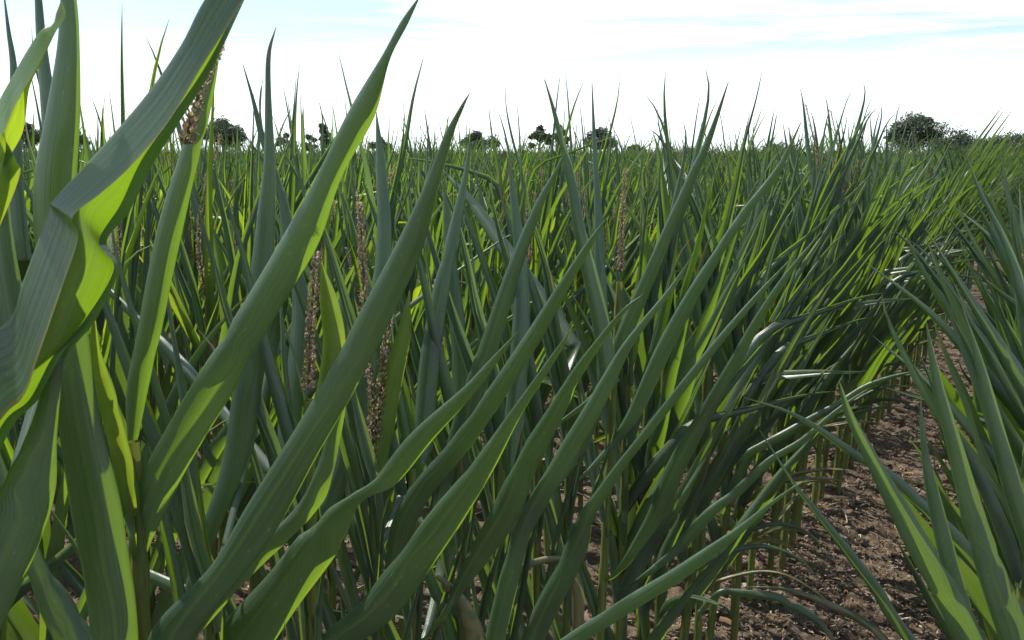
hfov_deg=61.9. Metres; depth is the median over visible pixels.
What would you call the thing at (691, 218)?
maize plant
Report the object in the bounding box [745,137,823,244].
maize plant
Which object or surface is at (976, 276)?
maize plant
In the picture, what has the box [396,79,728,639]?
maize plant
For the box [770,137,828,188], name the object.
maize plant
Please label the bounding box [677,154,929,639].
maize plant
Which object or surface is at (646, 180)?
maize plant
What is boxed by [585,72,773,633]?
maize plant
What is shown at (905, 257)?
maize plant
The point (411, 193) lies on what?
maize plant
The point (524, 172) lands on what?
maize plant
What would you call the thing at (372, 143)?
oak tree
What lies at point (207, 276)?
maize plant
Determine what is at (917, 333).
maize plant
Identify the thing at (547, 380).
maize plant
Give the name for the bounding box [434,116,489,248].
maize plant
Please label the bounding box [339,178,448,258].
maize plant
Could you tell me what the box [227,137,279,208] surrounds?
maize plant
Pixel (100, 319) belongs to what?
maize plant
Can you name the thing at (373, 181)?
maize plant
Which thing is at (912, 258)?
maize plant
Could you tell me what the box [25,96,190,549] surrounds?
maize plant
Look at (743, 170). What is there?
maize plant
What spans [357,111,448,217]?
maize plant
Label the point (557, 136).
oak tree
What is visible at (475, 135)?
oak tree
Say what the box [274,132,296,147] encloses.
oak tree
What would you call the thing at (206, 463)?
maize plant
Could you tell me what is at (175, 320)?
maize plant
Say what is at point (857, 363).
maize plant
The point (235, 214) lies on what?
maize plant
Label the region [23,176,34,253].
maize plant
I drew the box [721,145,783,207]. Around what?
maize plant
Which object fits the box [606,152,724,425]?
maize plant
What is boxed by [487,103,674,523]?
maize plant
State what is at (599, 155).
maize plant
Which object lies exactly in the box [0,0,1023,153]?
sky
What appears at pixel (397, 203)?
maize plant
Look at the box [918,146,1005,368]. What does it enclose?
maize plant
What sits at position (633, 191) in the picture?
maize plant
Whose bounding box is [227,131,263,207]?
maize plant
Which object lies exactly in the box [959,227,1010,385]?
maize plant
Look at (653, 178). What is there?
maize plant
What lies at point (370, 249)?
maize plant
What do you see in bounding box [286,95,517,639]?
maize plant
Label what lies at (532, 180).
maize plant
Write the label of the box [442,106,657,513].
maize plant
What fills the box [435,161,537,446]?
maize plant
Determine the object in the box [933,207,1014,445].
maize plant
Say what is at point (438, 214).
maize plant
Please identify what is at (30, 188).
maize plant
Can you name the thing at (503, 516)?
maize plant
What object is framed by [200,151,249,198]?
maize plant
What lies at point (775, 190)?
maize plant
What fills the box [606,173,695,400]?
maize plant
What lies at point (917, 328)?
maize plant
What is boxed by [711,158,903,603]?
maize plant
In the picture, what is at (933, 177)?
maize plant
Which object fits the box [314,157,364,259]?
maize plant
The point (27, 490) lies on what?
maize plant
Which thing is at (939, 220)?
maize plant
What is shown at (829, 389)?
maize plant
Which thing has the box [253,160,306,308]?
maize plant
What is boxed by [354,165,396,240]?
maize plant
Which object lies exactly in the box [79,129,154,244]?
maize plant
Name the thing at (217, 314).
maize plant
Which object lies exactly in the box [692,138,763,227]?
maize plant
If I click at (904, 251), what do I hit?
maize plant
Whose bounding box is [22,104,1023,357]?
maize field
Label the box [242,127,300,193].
maize plant
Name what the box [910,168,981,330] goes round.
maize plant
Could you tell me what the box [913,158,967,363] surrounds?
maize plant
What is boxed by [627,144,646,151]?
oak tree
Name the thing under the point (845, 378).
maize plant
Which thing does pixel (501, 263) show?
maize plant
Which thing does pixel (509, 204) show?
maize plant
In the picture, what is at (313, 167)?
maize plant
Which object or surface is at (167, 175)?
maize plant
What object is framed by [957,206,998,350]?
maize plant
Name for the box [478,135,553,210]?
maize plant
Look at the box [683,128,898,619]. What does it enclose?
maize plant
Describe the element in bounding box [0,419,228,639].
maize plant
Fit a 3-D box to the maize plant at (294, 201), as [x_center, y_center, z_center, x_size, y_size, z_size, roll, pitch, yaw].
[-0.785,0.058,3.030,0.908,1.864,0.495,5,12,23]
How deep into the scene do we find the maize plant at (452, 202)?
3.77 m
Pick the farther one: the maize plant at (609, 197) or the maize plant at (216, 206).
the maize plant at (609, 197)
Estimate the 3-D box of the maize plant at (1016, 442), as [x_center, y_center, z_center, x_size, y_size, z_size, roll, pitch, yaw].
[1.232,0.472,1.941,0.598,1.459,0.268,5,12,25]
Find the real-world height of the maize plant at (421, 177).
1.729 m
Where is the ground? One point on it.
(883, 528)
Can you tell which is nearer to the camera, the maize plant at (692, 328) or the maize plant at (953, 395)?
the maize plant at (953, 395)
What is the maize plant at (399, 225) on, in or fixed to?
on the ground
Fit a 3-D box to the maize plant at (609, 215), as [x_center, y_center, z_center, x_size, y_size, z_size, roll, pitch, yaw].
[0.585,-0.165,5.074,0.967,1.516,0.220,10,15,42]
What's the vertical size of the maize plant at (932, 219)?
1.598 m
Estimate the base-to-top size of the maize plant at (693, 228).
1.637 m
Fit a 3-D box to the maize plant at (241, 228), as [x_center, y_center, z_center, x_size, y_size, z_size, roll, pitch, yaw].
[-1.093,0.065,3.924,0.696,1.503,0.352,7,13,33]
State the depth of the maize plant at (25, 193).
5.14 m
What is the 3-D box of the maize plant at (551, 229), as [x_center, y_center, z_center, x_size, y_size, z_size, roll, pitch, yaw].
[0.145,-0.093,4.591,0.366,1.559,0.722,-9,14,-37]
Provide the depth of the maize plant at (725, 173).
6.61 m
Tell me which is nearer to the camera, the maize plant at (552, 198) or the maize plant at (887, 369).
the maize plant at (552, 198)
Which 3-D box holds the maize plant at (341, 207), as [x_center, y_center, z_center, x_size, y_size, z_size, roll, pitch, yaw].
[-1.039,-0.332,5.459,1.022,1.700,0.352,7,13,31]
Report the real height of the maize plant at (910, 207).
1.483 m
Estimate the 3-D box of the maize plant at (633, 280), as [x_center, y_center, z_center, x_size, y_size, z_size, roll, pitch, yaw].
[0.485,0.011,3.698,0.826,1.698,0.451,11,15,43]
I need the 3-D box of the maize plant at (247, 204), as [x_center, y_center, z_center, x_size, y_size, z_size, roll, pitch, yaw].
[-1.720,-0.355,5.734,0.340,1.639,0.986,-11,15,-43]
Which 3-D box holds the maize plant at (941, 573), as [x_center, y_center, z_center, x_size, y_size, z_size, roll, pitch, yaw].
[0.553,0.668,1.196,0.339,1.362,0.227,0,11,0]
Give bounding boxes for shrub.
[752,140,788,152]
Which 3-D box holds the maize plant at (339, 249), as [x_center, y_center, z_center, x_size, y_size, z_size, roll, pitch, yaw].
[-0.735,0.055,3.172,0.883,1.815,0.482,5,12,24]
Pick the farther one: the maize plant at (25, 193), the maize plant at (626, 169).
the maize plant at (626, 169)
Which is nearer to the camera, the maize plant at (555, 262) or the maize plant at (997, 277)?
the maize plant at (997, 277)
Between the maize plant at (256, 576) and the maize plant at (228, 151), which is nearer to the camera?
the maize plant at (256, 576)
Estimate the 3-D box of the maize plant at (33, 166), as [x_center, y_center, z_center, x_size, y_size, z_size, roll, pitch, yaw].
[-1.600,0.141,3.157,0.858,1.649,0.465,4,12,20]
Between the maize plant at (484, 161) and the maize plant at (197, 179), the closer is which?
the maize plant at (197, 179)
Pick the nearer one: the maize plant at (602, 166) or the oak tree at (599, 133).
the maize plant at (602, 166)
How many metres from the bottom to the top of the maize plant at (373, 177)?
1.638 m
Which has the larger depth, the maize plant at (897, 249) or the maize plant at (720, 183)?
the maize plant at (720, 183)
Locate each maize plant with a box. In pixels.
[0,0,64,629]
[0,0,243,639]
[0,111,246,597]
[0,244,254,639]
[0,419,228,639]
[21,126,40,251]
[21,204,67,616]
[23,80,153,508]
[23,142,39,226]
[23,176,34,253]
[24,152,32,208]
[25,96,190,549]
[26,17,290,629]
[29,127,287,617]
[31,156,153,554]
[39,38,523,621]
[50,27,519,639]
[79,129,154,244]
[85,127,155,201]
[89,0,469,639]
[90,92,214,438]
[109,112,571,639]
[116,124,220,439]
[116,153,243,448]
[135,181,222,575]
[139,77,367,639]
[141,165,217,391]
[142,116,251,251]
[142,161,243,310]
[143,132,203,329]
[144,144,216,348]
[146,151,178,367]
[154,124,373,593]
[160,140,241,364]
[191,124,337,569]
[192,65,373,487]
[198,127,260,261]
[198,142,235,292]
[199,120,254,199]
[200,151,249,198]
[202,161,239,260]
[203,84,398,417]
[204,124,556,621]
[221,52,512,625]
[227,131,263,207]
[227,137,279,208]
[229,138,607,639]
[230,144,281,210]
[231,180,314,405]
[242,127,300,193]
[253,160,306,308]
[254,92,375,284]
[275,144,369,259]
[276,128,369,209]
[281,116,424,383]
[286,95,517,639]
[293,150,642,639]
[299,108,367,275]
[306,143,371,220]
[307,145,351,317]
[309,126,364,222]
[313,160,423,309]
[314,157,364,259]
[315,139,395,285]
[337,126,412,260]
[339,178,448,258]
[344,193,470,638]
[347,156,396,223]
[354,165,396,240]
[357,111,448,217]
[360,172,807,639]
[365,150,485,386]
[366,119,640,622]
[366,139,408,250]
[366,157,468,347]
[374,130,494,256]
[386,122,451,207]
[387,141,424,327]
[388,106,497,346]
[393,112,528,325]
[395,100,680,495]
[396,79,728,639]
[400,129,463,253]
[402,137,520,255]
[408,159,676,515]
[408,160,793,639]
[412,163,504,325]
[413,118,487,232]
[413,197,545,602]
[414,177,488,371]
[419,123,496,340]
[423,85,800,639]
[434,73,639,563]
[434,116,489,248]
[435,120,503,246]
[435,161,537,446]
[440,124,573,287]
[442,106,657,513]
[448,131,565,394]
[467,171,496,329]
[469,181,605,397]
[473,134,533,251]
[476,176,538,290]
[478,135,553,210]
[479,126,539,221]
[482,146,531,265]
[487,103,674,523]
[487,144,554,256]
[488,158,562,205]
[488,160,568,299]
[493,142,561,243]
[514,158,577,395]
[520,138,679,480]
[523,168,869,639]
[525,116,652,259]
[525,150,657,329]
[527,116,622,328]
[534,137,644,237]
[536,142,665,229]
[543,73,682,474]
[547,132,656,514]
[551,154,837,639]
[555,144,743,406]
[559,135,631,246]
[560,148,668,272]
[566,127,701,402]
[568,120,753,639]
[574,154,650,195]
[576,113,713,242]
[581,167,642,253]
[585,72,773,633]
[600,138,677,239]
[605,71,881,639]
[605,93,740,332]
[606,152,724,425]
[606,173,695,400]
[609,145,744,280]
[628,193,727,409]
[629,153,708,229]
[631,160,708,223]
[636,177,768,273]
[650,104,826,340]
[650,166,745,377]
[656,116,718,207]
[673,128,722,233]
[676,108,787,371]
[676,149,869,639]
[677,136,868,639]
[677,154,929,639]
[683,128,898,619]
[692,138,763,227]
[703,147,730,194]
[704,106,846,259]
[706,164,741,216]
[711,108,807,215]
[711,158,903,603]
[719,89,935,533]
[719,168,866,584]
[721,110,884,571]
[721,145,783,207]
[732,160,807,232]
[733,135,843,242]
[744,307,1023,639]
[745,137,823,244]
[749,118,925,556]
[757,142,820,217]
[765,107,921,550]
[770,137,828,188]
[772,135,818,219]
[778,115,896,467]
[779,96,945,501]
[792,82,910,510]
[808,103,914,481]
[823,140,969,494]
[825,107,933,468]
[830,139,961,445]
[839,179,1023,639]
[839,322,1023,639]
[848,115,950,425]
[848,133,945,468]
[849,98,963,435]
[857,136,930,452]
[871,151,959,425]
[872,248,1023,639]
[878,132,967,420]
[881,153,1023,504]
[882,198,1023,639]
[884,257,1023,494]
[887,143,960,413]
[888,132,968,404]
[893,141,983,359]
[893,171,935,373]
[895,152,968,395]
[903,125,987,382]
[903,153,975,362]
[903,177,971,390]
[905,280,1023,599]
[906,228,1022,464]
[907,156,988,383]
[909,159,980,367]
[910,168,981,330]
[911,185,1023,458]
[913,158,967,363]
[914,237,1023,500]
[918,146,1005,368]
[925,151,1023,408]
[925,160,1023,420]
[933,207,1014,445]
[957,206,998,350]
[958,215,1019,380]
[959,204,1017,324]
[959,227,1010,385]
[960,238,1018,331]
[963,206,1008,288]
[971,182,1016,319]
[976,199,1009,228]
[987,178,1020,212]
[987,249,1007,277]
[994,170,1023,228]
[996,284,1014,313]
[999,268,1009,284]
[1009,183,1023,217]
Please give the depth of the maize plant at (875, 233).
3.63 m
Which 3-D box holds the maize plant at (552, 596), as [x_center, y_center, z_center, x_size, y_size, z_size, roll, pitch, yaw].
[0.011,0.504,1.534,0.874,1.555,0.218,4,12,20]
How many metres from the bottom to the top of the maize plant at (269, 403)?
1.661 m
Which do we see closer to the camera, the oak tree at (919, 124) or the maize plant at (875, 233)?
the maize plant at (875, 233)
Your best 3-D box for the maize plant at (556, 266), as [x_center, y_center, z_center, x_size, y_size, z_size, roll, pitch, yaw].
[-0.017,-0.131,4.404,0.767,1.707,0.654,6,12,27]
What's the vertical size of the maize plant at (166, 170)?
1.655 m
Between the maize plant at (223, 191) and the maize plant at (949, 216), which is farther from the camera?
the maize plant at (949, 216)
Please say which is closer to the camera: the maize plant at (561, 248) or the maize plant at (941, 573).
the maize plant at (941, 573)
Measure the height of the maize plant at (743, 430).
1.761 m
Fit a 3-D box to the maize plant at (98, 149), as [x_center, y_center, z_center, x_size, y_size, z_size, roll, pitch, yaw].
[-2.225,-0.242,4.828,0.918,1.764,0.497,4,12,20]
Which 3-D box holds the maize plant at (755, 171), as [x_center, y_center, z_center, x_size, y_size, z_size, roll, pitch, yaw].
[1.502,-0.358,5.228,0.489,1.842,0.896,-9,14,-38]
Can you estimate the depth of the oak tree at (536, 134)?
238.57 m
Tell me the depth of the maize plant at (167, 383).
2.56 m
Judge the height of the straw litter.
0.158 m
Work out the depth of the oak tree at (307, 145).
249.11 m
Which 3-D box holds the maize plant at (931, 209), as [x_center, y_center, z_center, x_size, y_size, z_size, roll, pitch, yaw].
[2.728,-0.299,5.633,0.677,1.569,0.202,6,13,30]
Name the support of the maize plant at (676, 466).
on the ground
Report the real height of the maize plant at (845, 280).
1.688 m
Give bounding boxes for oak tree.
[22,122,40,148]
[79,131,90,144]
[203,115,248,147]
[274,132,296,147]
[305,134,316,150]
[312,123,332,148]
[369,136,390,148]
[457,130,501,150]
[527,124,551,148]
[548,124,569,146]
[582,126,617,149]
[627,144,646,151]
[882,110,953,152]
[927,125,979,152]
[968,130,1023,151]
[1002,132,1023,151]
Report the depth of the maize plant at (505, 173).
5.61 m
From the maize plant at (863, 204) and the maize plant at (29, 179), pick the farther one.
the maize plant at (29, 179)
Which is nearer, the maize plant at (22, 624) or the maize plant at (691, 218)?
the maize plant at (22, 624)
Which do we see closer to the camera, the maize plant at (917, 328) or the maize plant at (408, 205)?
the maize plant at (408, 205)
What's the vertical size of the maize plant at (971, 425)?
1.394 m
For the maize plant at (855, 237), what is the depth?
3.28 m
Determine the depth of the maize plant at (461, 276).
3.91 m
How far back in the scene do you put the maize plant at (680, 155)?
5.84 m
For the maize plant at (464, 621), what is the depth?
1.27 m
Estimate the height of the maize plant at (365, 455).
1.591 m
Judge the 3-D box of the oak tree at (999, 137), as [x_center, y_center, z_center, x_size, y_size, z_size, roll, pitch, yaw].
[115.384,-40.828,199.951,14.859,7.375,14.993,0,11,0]
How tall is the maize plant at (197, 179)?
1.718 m
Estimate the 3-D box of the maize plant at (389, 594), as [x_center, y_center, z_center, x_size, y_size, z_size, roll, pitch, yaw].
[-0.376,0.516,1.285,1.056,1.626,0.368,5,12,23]
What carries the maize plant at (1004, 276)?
on the ground
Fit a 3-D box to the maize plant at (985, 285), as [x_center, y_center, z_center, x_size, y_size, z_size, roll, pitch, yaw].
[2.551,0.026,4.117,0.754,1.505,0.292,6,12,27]
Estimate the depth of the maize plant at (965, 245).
6.15 m
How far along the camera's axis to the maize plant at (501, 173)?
5.55 m
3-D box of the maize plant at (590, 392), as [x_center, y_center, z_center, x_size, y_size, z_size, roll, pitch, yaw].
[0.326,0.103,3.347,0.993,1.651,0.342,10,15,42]
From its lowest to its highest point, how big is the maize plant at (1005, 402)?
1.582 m
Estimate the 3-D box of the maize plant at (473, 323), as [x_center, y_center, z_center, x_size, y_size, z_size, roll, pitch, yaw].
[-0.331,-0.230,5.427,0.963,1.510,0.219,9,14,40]
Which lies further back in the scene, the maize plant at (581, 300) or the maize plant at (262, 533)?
the maize plant at (581, 300)
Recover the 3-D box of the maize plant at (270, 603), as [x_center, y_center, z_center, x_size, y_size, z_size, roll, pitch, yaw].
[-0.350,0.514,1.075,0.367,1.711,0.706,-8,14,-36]
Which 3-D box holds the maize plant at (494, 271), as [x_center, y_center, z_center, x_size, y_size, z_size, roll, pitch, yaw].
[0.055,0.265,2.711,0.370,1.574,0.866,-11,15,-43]
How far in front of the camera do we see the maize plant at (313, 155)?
6.15 m
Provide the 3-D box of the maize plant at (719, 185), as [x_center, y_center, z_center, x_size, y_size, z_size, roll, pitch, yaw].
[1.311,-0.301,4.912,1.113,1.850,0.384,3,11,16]
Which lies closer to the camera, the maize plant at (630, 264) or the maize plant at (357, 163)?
the maize plant at (630, 264)
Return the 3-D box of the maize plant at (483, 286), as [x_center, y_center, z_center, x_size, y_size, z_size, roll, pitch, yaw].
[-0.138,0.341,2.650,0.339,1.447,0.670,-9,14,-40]
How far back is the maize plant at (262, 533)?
0.82 m
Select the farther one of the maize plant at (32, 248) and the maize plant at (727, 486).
the maize plant at (32, 248)
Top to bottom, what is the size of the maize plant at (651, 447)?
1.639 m
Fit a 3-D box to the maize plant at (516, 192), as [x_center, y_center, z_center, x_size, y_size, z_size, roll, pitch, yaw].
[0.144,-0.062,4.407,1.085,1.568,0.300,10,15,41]
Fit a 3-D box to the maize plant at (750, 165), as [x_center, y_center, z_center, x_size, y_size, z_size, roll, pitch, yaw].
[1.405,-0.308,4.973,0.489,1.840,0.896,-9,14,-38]
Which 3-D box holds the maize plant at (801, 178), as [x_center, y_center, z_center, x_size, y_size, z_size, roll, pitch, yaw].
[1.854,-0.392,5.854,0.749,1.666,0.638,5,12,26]
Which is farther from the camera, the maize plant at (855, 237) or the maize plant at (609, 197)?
the maize plant at (609, 197)
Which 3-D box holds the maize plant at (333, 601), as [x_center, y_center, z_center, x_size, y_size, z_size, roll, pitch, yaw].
[-0.339,0.348,2.124,0.901,1.637,0.384,8,14,37]
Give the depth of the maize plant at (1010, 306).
3.54 m
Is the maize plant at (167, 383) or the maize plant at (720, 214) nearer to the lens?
the maize plant at (167, 383)
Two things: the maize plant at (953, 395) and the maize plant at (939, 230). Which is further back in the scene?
the maize plant at (939, 230)
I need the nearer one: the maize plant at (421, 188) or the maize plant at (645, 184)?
the maize plant at (421, 188)
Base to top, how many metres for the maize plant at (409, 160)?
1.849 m
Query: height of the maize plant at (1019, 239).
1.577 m
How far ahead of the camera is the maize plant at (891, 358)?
4.66 m
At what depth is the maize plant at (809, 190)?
5.68 m
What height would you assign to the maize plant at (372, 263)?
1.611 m
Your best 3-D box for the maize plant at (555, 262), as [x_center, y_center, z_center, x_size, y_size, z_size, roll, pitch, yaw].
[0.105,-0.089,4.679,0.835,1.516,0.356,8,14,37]
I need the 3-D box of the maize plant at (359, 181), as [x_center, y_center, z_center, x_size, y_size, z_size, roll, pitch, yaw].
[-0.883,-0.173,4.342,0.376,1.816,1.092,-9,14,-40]
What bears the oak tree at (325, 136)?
on the ground
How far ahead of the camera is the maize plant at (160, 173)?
5.00 m
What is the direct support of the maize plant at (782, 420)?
on the ground
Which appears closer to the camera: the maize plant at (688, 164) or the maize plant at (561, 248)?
the maize plant at (561, 248)
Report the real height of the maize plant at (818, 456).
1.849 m
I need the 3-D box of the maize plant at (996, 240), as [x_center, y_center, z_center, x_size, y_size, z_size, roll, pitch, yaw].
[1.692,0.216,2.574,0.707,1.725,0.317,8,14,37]
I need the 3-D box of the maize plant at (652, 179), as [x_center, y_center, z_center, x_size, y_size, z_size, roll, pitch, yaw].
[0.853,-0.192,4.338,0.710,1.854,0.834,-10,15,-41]
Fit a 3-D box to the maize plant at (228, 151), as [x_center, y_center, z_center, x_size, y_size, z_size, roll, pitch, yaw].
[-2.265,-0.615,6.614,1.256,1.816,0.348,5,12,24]
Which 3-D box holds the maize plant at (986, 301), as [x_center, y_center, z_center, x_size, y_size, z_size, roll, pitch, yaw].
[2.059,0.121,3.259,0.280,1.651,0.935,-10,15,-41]
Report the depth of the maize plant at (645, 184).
5.67 m
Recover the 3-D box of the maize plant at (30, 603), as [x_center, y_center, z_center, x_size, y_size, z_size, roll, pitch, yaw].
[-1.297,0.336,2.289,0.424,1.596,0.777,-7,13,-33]
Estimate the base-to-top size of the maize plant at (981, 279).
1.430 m
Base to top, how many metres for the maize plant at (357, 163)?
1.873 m
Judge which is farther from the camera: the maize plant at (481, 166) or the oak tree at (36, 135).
the oak tree at (36, 135)
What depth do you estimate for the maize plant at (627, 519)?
1.86 m
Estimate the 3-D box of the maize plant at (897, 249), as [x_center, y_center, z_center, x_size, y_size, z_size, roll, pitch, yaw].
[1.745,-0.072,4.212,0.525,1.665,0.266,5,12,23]
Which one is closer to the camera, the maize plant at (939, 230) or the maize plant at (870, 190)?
the maize plant at (870, 190)
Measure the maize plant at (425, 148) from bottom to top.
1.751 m
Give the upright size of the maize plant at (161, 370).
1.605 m
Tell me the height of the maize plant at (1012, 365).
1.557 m
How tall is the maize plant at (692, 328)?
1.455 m
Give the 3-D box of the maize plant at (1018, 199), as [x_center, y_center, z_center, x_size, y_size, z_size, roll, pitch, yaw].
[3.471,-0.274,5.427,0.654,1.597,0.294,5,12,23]
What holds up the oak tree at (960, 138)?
on the ground
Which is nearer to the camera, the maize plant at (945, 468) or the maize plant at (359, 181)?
the maize plant at (945, 468)
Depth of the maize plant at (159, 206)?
3.26 m
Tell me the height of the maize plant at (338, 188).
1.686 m
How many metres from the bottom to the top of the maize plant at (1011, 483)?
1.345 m
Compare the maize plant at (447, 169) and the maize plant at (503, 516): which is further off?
the maize plant at (447, 169)
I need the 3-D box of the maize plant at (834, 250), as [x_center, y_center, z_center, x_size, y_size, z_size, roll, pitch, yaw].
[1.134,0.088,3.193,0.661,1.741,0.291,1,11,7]
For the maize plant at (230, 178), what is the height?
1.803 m
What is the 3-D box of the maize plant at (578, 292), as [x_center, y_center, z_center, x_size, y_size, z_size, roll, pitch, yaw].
[0.048,0.148,2.887,1.022,1.741,0.412,0,11,1]
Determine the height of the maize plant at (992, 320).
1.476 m
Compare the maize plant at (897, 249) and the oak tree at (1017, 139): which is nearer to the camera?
the maize plant at (897, 249)
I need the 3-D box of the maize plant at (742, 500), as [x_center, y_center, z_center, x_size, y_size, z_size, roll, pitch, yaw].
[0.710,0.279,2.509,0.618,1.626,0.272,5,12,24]
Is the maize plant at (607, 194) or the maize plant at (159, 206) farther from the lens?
the maize plant at (607, 194)
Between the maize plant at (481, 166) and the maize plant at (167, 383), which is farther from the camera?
the maize plant at (481, 166)
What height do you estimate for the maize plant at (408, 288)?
1.828 m
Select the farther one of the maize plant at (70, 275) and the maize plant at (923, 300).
the maize plant at (923, 300)
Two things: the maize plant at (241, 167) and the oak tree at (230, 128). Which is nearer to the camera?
the maize plant at (241, 167)
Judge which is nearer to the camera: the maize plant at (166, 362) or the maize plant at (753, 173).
the maize plant at (166, 362)
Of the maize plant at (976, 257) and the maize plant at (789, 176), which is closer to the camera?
the maize plant at (976, 257)
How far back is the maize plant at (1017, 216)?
3.98 m
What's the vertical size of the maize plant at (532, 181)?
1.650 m
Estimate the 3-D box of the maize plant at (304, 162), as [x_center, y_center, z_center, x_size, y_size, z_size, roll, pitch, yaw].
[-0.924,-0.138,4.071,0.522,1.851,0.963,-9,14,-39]
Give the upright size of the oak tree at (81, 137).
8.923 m
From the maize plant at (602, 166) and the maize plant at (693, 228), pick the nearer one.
the maize plant at (693, 228)
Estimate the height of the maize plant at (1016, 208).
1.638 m
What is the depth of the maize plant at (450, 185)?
6.01 m
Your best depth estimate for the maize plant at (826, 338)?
2.95 m
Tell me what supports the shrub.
on the ground
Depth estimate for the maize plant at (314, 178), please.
5.04 m
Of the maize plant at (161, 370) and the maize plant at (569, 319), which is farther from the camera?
the maize plant at (569, 319)
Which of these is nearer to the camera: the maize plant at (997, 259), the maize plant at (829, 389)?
the maize plant at (829, 389)
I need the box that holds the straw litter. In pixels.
[27,267,1007,639]
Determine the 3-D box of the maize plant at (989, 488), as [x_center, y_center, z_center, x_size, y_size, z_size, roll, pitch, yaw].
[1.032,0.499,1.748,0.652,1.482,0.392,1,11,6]
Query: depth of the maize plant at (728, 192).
4.58 m
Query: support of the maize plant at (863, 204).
on the ground
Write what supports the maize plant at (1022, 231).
on the ground
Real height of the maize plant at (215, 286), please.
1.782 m
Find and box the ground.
[25,224,1010,639]
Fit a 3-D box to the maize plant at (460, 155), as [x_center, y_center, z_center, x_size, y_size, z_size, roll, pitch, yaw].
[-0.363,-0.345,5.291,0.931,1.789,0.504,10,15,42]
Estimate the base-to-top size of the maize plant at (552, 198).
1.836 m
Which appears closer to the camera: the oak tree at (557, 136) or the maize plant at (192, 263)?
the maize plant at (192, 263)
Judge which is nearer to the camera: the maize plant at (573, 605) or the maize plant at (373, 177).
the maize plant at (573, 605)
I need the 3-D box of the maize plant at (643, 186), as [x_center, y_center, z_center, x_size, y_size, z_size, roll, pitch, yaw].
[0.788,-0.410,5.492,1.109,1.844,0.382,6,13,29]
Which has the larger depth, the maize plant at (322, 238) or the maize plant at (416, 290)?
the maize plant at (322, 238)
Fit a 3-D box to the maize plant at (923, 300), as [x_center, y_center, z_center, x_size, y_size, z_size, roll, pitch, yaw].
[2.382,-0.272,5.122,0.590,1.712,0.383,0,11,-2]
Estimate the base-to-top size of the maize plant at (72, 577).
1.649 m
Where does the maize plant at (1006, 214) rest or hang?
on the ground

